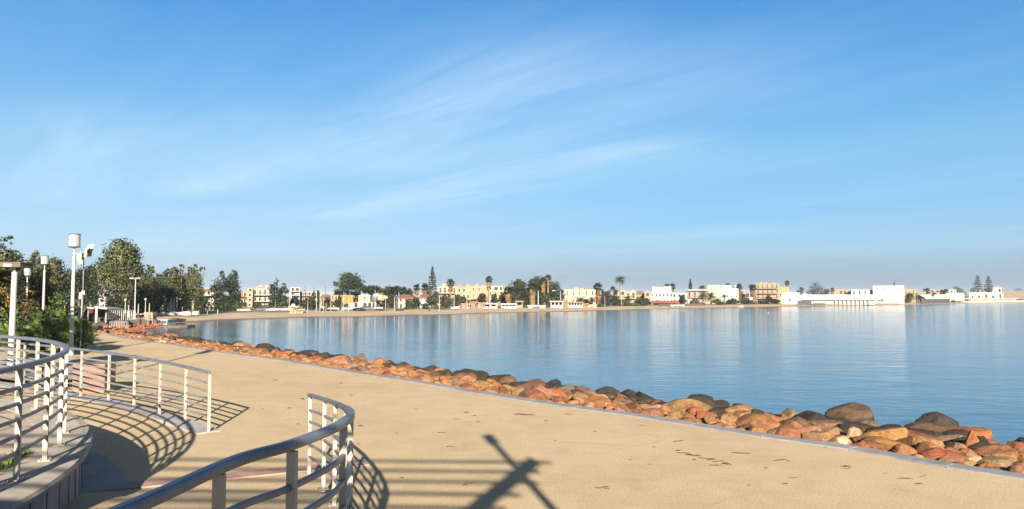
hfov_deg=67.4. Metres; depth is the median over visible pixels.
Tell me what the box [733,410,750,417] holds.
rock
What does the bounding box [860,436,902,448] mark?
rock
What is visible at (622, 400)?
rock
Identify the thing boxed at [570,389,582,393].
rock
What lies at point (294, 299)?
broadleaf tree
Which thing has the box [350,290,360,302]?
palm tree
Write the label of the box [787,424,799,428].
rock
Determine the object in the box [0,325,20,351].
fan palm
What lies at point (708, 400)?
rock
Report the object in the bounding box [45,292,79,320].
shrub
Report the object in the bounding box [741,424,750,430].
rock
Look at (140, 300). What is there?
broadleaf tree
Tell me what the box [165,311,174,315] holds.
boat
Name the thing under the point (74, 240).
street lamp
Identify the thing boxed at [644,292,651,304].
house
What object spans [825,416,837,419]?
rock
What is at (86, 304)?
broadleaf tree
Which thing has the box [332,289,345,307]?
palm tree
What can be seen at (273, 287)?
conifer tree
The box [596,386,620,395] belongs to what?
rock
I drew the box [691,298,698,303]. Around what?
broadleaf tree
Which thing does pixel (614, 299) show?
broadleaf tree
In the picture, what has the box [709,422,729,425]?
rock
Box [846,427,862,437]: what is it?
rock
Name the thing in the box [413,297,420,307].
broadleaf tree
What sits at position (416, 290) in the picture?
palm tree
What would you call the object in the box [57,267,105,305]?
broadleaf tree
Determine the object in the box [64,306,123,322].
canopy
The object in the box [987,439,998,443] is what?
rock
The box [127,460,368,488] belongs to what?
paving strip
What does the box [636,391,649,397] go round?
rock
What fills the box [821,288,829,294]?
broadleaf tree
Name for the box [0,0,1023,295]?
sky
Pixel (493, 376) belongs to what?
rock
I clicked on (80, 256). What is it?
flag
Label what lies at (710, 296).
palm tree
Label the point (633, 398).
rock
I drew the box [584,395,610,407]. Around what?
rock
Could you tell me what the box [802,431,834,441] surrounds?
rock
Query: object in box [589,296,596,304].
palm tree
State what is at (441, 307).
shrub
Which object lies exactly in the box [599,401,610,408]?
rock
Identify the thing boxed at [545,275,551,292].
palm tree
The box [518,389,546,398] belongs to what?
rock
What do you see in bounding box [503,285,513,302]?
palm tree
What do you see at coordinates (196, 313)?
boat
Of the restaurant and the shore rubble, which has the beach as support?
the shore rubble
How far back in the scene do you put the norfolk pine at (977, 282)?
519.21 m
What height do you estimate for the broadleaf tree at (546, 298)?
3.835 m
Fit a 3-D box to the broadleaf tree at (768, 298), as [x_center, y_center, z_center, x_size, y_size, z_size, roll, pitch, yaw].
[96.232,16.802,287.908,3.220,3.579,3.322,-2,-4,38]
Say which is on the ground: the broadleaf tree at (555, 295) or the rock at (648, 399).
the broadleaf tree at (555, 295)
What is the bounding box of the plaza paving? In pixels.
[0,361,72,380]
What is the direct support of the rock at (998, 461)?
on the shore bed
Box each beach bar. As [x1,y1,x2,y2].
[485,303,497,308]
[500,303,516,307]
[515,301,522,307]
[527,305,545,307]
[550,301,563,307]
[568,302,583,307]
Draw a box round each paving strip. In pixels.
[0,381,220,434]
[81,449,128,492]
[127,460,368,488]
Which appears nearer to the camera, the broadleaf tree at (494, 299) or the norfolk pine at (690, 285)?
the broadleaf tree at (494, 299)
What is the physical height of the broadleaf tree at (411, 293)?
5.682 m
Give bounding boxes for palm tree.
[0,261,12,310]
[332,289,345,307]
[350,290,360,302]
[412,283,420,296]
[422,283,427,293]
[446,279,455,306]
[486,275,492,302]
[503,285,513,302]
[527,281,538,304]
[538,276,546,304]
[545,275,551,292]
[574,296,586,302]
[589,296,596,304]
[593,282,602,304]
[614,276,624,298]
[623,295,631,301]
[670,283,675,291]
[698,291,707,302]
[705,291,715,304]
[736,283,742,303]
[750,284,756,301]
[908,293,914,302]
[915,294,921,302]
[922,288,930,294]
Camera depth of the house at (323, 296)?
180.37 m
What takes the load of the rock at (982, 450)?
on the shore bed
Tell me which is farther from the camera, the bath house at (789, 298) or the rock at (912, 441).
the bath house at (789, 298)
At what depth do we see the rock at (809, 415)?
15.70 m
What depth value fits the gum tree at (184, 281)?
119.09 m
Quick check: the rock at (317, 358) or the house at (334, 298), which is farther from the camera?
the house at (334, 298)
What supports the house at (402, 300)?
on the ground
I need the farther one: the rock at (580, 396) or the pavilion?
the pavilion
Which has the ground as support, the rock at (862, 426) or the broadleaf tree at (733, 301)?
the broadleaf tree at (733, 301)
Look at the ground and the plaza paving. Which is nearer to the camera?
the plaza paving
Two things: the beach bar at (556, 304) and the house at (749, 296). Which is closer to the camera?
the beach bar at (556, 304)
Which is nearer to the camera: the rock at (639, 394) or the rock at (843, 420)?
the rock at (843, 420)
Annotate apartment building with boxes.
[240,291,246,304]
[253,286,271,305]
[291,287,299,300]
[300,289,310,305]
[438,284,456,305]
[447,284,504,299]
[457,285,469,299]
[471,284,487,302]
[490,286,517,305]
[564,287,595,304]
[708,285,720,303]
[721,285,738,303]
[756,282,779,302]
[779,287,788,302]
[928,289,939,294]
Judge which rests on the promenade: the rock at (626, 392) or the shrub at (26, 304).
the shrub at (26, 304)
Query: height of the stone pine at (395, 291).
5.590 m
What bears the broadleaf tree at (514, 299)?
on the ground
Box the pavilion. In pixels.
[349,302,375,307]
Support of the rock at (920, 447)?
on the shore bed
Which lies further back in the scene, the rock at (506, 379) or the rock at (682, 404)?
the rock at (506, 379)
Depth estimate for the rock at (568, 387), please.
21.43 m
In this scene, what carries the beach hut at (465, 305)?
on the beach
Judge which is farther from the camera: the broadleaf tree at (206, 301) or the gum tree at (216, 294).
the gum tree at (216, 294)
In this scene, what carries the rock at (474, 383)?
on the shore bed
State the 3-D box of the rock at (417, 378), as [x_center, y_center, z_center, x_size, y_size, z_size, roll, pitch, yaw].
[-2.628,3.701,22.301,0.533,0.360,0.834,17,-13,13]
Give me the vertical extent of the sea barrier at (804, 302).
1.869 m
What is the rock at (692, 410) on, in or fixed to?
on the shore bed
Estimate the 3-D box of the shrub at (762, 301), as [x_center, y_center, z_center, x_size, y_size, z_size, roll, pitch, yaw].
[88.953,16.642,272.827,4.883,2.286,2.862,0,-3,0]
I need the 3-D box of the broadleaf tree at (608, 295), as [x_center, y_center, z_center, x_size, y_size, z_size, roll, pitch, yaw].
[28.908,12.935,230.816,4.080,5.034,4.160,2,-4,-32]
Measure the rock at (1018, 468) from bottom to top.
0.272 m
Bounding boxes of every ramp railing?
[0,341,212,432]
[107,393,354,508]
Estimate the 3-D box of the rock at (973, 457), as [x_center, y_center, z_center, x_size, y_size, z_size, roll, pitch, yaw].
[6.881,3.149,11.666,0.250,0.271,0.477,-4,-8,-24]
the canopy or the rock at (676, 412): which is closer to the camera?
the rock at (676, 412)
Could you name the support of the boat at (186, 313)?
on the ground
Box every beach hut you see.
[461,303,470,308]
[469,301,477,308]
[477,302,485,308]
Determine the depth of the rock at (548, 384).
23.64 m
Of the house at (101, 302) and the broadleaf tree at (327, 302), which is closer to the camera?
the house at (101, 302)
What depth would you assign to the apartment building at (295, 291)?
207.31 m
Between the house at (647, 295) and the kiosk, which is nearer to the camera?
the kiosk
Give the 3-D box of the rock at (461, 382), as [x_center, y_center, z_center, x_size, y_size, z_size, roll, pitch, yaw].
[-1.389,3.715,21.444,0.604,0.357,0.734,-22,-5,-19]
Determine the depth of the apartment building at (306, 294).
212.11 m
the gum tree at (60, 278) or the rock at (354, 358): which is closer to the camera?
the rock at (354, 358)
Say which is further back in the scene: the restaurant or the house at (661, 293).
the house at (661, 293)
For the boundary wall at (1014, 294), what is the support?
on the ground
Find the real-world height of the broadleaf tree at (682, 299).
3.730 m
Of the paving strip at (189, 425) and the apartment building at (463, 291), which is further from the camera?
the apartment building at (463, 291)
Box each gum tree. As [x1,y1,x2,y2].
[0,235,18,298]
[4,249,27,295]
[27,250,48,302]
[41,253,70,298]
[80,264,101,306]
[86,236,150,306]
[101,271,139,316]
[137,264,166,312]
[161,261,188,311]
[169,275,191,311]
[183,262,206,311]
[207,271,232,308]
[224,269,244,310]
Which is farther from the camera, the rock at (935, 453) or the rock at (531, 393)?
the rock at (531, 393)
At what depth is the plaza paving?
22.43 m
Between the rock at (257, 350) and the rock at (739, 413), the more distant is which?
the rock at (257, 350)
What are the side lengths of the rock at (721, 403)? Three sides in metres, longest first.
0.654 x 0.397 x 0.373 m
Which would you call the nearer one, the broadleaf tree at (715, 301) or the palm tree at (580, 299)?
the palm tree at (580, 299)
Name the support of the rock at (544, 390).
on the shore bed
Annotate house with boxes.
[99,285,107,306]
[201,288,217,308]
[319,294,330,307]
[331,295,337,305]
[342,295,352,304]
[358,295,369,302]
[378,292,387,303]
[397,295,413,307]
[418,294,430,306]
[613,290,624,299]
[626,290,635,303]
[636,291,643,299]
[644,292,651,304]
[651,286,672,303]
[673,293,686,303]
[683,299,692,303]
[687,289,708,303]
[741,290,748,301]
[746,293,753,300]
[781,293,798,303]
[800,294,874,304]
[834,288,851,294]
[851,290,872,293]
[873,285,904,303]
[904,289,915,301]
[920,294,948,298]
[946,293,964,300]
[969,291,1003,300]
[993,286,1001,291]
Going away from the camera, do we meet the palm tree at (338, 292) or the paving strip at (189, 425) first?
the paving strip at (189, 425)
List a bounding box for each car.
[237,307,249,311]
[255,307,267,310]
[266,307,277,310]
[278,307,289,310]
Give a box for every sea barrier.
[797,300,811,304]
[921,299,949,303]
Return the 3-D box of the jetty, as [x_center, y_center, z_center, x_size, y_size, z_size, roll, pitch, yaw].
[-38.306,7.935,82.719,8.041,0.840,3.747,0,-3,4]
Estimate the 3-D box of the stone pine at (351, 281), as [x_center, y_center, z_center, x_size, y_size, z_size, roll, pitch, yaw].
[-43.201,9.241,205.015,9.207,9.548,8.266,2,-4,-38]
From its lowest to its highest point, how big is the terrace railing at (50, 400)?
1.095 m
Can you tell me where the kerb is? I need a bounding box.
[106,333,1023,479]
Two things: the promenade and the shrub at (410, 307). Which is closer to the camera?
the promenade
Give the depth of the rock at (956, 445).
12.78 m
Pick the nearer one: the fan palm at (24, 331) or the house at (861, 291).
the fan palm at (24, 331)
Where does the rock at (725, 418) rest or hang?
on the shore bed
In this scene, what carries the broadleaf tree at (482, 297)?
on the ground
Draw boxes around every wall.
[0,397,92,508]
[72,362,115,392]
[88,319,156,326]
[659,303,702,305]
[1002,290,1023,298]
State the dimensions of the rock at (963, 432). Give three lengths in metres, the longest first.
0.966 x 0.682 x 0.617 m
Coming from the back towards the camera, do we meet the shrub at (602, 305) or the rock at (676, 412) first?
the shrub at (602, 305)
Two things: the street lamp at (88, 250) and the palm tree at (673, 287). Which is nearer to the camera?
the street lamp at (88, 250)
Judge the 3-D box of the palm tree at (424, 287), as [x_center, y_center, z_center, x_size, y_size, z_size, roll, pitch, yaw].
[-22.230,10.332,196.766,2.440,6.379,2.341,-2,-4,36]
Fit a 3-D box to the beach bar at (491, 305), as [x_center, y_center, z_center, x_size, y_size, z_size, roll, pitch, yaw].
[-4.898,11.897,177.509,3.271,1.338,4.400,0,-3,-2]
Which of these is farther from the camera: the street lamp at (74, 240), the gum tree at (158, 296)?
the gum tree at (158, 296)
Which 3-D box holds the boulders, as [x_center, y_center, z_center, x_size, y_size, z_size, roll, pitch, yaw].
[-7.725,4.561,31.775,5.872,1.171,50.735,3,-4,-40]
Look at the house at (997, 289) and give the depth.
478.88 m
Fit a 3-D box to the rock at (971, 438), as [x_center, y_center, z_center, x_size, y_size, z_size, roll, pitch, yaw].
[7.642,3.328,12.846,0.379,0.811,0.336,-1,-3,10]
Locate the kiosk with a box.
[288,303,298,312]
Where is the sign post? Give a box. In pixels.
[79,291,84,311]
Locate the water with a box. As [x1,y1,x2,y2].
[126,302,1023,444]
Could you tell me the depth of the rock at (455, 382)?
21.62 m
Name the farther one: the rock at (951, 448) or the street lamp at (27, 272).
the street lamp at (27, 272)
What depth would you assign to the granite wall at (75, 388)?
19.16 m
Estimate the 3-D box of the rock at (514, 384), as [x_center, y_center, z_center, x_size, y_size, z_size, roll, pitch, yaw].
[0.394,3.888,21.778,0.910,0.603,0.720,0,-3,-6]
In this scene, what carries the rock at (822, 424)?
on the shore bed
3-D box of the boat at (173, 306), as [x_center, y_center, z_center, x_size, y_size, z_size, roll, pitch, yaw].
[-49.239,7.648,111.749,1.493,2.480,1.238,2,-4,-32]
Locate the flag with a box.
[75,253,83,264]
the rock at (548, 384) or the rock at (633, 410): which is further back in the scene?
the rock at (548, 384)
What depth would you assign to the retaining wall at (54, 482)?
7.87 m
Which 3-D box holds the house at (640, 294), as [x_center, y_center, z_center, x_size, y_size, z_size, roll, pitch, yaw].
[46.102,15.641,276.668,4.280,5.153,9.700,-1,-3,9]
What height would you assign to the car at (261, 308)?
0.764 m
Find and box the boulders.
[114,332,995,467]
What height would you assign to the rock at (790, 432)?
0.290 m
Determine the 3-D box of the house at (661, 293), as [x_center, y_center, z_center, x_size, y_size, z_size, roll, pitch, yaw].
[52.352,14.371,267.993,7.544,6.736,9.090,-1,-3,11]
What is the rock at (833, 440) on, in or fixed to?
on the shore bed
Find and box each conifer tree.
[265,278,279,306]
[273,283,289,306]
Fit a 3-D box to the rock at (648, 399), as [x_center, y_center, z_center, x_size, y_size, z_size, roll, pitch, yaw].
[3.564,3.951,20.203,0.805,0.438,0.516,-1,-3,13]
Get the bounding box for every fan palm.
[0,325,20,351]
[15,319,41,352]
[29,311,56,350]
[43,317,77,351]
[47,309,64,340]
[58,315,84,344]
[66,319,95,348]
[82,322,99,343]
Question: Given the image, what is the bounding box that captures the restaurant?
[653,301,678,304]
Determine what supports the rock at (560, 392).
on the shore bed
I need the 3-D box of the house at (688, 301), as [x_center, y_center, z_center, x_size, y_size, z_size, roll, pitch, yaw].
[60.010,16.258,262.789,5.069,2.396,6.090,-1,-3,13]
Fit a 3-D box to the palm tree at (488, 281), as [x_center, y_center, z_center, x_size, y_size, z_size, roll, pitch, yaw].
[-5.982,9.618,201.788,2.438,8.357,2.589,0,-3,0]
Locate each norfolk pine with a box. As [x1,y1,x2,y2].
[426,266,436,306]
[688,279,692,288]
[972,275,982,291]
[983,276,992,291]
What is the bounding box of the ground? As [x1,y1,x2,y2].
[46,296,1023,317]
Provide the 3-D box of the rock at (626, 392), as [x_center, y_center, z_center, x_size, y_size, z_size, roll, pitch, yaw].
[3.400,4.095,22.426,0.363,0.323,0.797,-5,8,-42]
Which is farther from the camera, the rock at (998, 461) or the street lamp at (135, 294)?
the street lamp at (135, 294)
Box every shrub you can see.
[0,284,19,321]
[0,305,26,351]
[16,289,45,318]
[16,306,59,346]
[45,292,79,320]
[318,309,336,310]
[352,307,365,310]
[404,305,414,308]
[422,303,428,308]
[433,305,448,308]
[597,303,607,306]
[627,302,639,305]
[755,299,767,303]
[770,299,780,303]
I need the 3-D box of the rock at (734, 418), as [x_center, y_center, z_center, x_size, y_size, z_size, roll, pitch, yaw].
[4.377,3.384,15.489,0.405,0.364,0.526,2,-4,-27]
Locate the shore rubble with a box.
[76,323,162,333]
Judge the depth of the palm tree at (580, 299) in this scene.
204.62 m
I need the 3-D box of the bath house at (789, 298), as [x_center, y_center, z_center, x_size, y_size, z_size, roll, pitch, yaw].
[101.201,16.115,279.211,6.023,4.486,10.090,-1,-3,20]
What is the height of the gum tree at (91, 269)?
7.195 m
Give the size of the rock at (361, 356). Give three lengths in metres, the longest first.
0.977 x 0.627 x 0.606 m
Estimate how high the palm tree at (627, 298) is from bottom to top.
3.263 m
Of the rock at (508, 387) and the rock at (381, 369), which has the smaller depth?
the rock at (508, 387)
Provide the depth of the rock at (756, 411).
15.87 m
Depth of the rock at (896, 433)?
13.34 m
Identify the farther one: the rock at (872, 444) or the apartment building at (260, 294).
the apartment building at (260, 294)
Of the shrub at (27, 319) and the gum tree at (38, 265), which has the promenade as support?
the shrub at (27, 319)
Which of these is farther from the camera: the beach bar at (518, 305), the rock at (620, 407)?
the beach bar at (518, 305)
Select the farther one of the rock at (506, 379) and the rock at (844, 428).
the rock at (506, 379)
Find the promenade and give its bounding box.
[0,332,1023,508]
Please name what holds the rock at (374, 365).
on the shore bed
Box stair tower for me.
[247,288,252,306]
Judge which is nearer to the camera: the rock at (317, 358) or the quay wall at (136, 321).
the rock at (317, 358)
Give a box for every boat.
[157,312,164,315]
[157,319,176,324]
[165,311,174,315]
[168,298,175,311]
[172,299,178,311]
[182,311,191,315]
[192,311,199,314]
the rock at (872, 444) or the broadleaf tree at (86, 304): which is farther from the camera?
the broadleaf tree at (86, 304)
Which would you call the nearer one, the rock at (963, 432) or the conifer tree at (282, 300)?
the rock at (963, 432)
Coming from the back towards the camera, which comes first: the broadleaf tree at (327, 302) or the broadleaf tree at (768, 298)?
the broadleaf tree at (768, 298)
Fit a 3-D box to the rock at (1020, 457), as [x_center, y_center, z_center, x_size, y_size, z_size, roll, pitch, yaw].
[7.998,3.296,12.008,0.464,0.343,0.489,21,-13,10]
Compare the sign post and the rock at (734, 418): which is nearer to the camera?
the rock at (734, 418)
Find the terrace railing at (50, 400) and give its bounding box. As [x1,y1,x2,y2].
[0,335,68,481]
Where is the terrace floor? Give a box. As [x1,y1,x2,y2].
[0,410,35,460]
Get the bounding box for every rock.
[231,342,253,346]
[252,348,267,352]
[256,343,273,347]
[260,352,275,357]
[298,351,312,357]
[310,357,322,360]
[315,360,331,364]
[325,357,335,361]
[329,358,351,364]
[344,363,359,368]
[350,356,360,360]
[350,366,369,370]
[356,353,365,360]
[366,364,384,367]
[371,366,388,372]
[413,375,423,380]
[415,369,431,373]
[420,375,434,381]
[429,372,441,376]
[436,370,446,375]
[451,379,467,385]
[453,368,474,375]
[456,381,471,384]
[458,375,475,381]
[459,383,471,387]
[464,373,477,379]
[465,385,477,389]
[472,380,478,386]
[474,370,488,380]
[478,380,492,385]
[489,374,510,377]
[498,387,507,392]
[499,376,517,383]
[502,384,513,389]
[509,387,525,395]
[512,381,527,386]
[516,379,546,387]
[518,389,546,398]
[530,385,554,394]
[545,382,561,387]
[549,379,560,383]
[549,387,566,400]
[549,396,565,401]
[559,384,575,390]
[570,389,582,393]
[571,392,588,405]
[577,385,596,393]
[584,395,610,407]
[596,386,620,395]
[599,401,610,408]
[612,397,632,404]
[613,404,631,411]
[616,393,627,398]
[621,389,636,395]
[625,401,642,410]
[626,396,643,401]
[629,407,640,412]
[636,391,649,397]
[637,399,647,404]
[640,397,653,402]
[643,404,660,409]
[645,407,665,415]
[647,399,660,405]
[660,405,672,411]
[663,399,711,411]
[664,414,680,419]
[666,409,682,417]
[681,417,701,422]
[687,394,715,407]
[687,406,703,415]
[695,411,715,422]
[703,415,719,423]
[708,418,728,424]
[709,408,727,415]
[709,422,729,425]
[714,399,728,407]
[718,413,737,421]
[720,413,735,427]
[724,405,753,413]
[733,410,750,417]
[735,413,774,427]
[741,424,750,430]
[748,420,770,430]
[749,426,766,433]
[750,409,765,413]
[763,413,783,421]
[767,426,788,433]
[774,428,800,437]
[778,408,796,417]
[778,420,802,426]
[779,416,810,424]
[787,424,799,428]
[795,411,825,420]
[795,425,820,437]
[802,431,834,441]
[808,420,842,428]
[821,426,839,434]
[824,402,874,421]
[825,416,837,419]
[826,434,852,444]
[835,423,864,435]
[836,418,851,423]
[845,422,878,431]
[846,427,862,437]
[849,436,880,442]
[849,440,885,449]
[858,420,879,426]
[860,427,908,440]
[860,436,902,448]
[865,426,885,431]
[880,424,901,427]
[889,444,919,454]
[896,436,930,448]
[904,422,945,432]
[907,428,943,436]
[907,430,936,438]
[915,412,958,427]
[915,441,943,452]
[920,447,968,459]
[927,438,944,446]
[937,434,963,444]
[939,456,967,464]
[941,426,992,438]
[942,429,968,436]
[943,446,960,452]
[945,442,966,449]
[949,436,966,442]
[959,452,982,461]
[962,436,990,449]
[964,430,978,446]
[965,460,977,465]
[974,445,1017,457]
[976,456,1011,467]
[984,466,1007,470]
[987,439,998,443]
[990,453,1018,462]
[991,443,1012,448]
[1006,441,1023,451]
[1008,464,1023,473]
[1012,461,1023,464]
[1017,452,1023,460]
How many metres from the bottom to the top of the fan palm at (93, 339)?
1.143 m
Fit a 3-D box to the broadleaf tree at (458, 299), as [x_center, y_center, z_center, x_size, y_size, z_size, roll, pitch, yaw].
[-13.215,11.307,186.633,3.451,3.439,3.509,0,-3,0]
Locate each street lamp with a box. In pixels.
[0,262,34,365]
[23,268,30,300]
[41,255,48,309]
[68,233,80,354]
[80,244,94,351]
[129,278,141,318]
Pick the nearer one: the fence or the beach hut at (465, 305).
the fence
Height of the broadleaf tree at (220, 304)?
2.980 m
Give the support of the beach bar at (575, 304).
on the beach
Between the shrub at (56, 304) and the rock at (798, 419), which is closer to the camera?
the rock at (798, 419)
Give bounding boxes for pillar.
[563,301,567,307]
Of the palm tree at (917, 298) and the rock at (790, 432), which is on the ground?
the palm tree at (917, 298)
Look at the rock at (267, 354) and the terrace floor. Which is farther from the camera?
the rock at (267, 354)
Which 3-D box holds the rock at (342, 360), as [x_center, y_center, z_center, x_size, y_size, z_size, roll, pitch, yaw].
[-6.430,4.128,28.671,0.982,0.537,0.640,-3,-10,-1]
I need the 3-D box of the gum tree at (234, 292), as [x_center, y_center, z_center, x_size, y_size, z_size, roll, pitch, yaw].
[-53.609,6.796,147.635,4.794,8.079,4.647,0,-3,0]
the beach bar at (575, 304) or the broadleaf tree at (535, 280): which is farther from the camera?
the broadleaf tree at (535, 280)
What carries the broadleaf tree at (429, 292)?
on the ground
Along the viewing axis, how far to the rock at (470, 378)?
22.05 m
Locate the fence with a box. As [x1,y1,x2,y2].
[94,310,135,320]
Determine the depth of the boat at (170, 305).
110.54 m
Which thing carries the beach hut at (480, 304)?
on the beach
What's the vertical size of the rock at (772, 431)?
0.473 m
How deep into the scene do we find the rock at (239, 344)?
38.91 m
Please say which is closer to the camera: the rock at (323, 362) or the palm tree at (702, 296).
the rock at (323, 362)
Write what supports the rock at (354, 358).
on the shore bed
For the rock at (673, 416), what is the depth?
15.14 m
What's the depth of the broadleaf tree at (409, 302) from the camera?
170.12 m
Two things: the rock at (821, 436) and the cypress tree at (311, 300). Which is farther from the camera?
the cypress tree at (311, 300)
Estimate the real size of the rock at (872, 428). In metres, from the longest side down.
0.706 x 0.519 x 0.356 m
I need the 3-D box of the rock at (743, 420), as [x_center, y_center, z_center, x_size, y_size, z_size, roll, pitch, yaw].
[4.814,3.393,15.198,0.811,0.509,0.509,-1,-3,10]
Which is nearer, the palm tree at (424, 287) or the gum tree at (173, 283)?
the gum tree at (173, 283)
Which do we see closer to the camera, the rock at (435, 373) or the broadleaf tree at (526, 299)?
the rock at (435, 373)
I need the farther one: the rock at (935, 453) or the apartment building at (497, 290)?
the apartment building at (497, 290)
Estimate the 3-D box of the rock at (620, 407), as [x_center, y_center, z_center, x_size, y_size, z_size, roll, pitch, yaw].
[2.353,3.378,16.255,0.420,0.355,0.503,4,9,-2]
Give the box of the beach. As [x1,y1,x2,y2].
[95,302,1014,332]
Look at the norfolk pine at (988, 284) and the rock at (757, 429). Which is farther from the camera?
the norfolk pine at (988, 284)
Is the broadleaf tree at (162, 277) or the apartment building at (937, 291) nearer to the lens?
the broadleaf tree at (162, 277)
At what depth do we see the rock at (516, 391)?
19.08 m
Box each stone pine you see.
[332,272,364,294]
[358,285,381,301]
[379,285,410,307]
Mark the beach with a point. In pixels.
(304, 314)
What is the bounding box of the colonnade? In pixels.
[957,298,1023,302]
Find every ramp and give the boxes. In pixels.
[0,386,194,455]
[60,490,338,508]
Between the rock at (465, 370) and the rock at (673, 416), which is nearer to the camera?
the rock at (673, 416)
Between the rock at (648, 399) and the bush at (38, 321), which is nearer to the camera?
the rock at (648, 399)
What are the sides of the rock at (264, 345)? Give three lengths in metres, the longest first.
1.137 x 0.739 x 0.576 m
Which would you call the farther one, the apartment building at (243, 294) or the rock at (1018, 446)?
the apartment building at (243, 294)
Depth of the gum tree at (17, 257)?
61.98 m
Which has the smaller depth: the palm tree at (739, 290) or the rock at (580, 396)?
the rock at (580, 396)
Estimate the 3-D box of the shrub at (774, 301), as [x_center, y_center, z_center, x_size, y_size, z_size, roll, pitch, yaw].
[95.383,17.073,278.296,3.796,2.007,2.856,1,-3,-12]
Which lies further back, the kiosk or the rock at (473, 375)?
the kiosk
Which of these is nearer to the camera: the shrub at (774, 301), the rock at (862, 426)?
the rock at (862, 426)
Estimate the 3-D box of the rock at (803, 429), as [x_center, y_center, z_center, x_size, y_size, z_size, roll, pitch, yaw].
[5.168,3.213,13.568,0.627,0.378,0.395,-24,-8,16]
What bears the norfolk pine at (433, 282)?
on the ground
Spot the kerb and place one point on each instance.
(950, 465)
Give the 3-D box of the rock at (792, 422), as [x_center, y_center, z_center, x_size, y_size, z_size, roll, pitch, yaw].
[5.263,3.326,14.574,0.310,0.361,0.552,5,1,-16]
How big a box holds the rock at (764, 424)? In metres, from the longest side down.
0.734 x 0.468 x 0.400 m
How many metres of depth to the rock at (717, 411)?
16.70 m
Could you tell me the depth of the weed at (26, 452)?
8.14 m
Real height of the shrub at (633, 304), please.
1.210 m
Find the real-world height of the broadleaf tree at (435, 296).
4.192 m
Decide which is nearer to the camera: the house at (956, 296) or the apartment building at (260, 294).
the apartment building at (260, 294)
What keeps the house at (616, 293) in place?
on the ground
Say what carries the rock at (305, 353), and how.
on the shore bed
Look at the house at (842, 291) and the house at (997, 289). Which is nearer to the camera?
the house at (842, 291)
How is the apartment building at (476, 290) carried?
on the ground
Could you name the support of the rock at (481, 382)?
on the shore bed
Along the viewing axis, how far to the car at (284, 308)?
139.91 m
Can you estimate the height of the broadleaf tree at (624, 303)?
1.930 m
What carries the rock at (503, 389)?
on the shore bed
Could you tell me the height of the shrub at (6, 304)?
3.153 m
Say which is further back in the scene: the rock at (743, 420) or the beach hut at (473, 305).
the beach hut at (473, 305)
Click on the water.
(960, 364)
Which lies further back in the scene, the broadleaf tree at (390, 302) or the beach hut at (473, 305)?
the broadleaf tree at (390, 302)
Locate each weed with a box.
[0,457,13,471]
[4,446,29,460]
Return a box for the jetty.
[135,325,194,326]
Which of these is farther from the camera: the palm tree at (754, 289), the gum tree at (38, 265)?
the palm tree at (754, 289)
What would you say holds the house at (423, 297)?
on the ground
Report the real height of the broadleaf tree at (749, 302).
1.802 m
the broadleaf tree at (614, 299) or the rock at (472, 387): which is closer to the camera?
the rock at (472, 387)
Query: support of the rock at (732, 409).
on the shore bed
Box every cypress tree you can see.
[300,298,308,308]
[308,296,313,308]
[311,291,315,309]
[315,290,320,309]
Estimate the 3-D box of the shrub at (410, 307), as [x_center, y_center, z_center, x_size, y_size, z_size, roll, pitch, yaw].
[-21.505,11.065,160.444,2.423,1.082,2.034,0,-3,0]
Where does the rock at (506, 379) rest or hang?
on the shore bed
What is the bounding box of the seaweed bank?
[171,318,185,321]
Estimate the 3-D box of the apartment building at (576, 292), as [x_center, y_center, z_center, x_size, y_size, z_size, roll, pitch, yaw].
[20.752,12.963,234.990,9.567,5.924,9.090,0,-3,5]
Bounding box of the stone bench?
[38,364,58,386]
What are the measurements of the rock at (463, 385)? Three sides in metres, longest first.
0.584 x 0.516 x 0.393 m
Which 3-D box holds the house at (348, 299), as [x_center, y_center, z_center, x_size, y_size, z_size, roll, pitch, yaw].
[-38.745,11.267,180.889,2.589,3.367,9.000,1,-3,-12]
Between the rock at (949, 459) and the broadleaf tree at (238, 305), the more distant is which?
the broadleaf tree at (238, 305)
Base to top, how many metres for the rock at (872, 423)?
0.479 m
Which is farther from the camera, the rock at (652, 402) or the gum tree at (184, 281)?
the gum tree at (184, 281)
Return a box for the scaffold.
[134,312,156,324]
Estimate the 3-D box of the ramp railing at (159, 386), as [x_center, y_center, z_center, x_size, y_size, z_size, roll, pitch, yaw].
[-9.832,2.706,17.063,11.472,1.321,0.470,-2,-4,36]
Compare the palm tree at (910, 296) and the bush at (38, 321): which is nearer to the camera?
the bush at (38, 321)
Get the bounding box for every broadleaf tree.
[8,268,62,311]
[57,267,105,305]
[57,271,102,306]
[121,284,155,313]
[144,272,168,311]
[201,297,210,311]
[210,296,232,310]
[232,299,247,310]
[252,303,263,307]
[288,296,299,305]
[303,299,317,307]
[322,296,332,308]
[332,299,342,308]
[379,297,396,307]
[405,288,415,296]
[405,298,414,305]
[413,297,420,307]
[422,287,431,295]
[426,296,433,305]
[431,291,440,306]
[438,294,452,307]
[452,294,464,304]
[476,293,487,301]
[490,293,498,302]
[498,292,505,305]
[503,277,529,303]
[510,295,516,302]
[519,289,547,305]
[526,275,555,296]
[542,293,553,306]
[545,281,566,305]
[600,298,611,305]
[603,289,612,305]
[611,296,620,305]
[612,300,630,305]
[636,299,647,304]
[679,294,686,303]
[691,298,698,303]
[711,298,721,304]
[725,298,739,303]
[741,297,750,303]
[745,300,755,303]
[764,295,771,303]
[805,281,827,294]
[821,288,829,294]
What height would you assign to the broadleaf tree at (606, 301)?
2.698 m

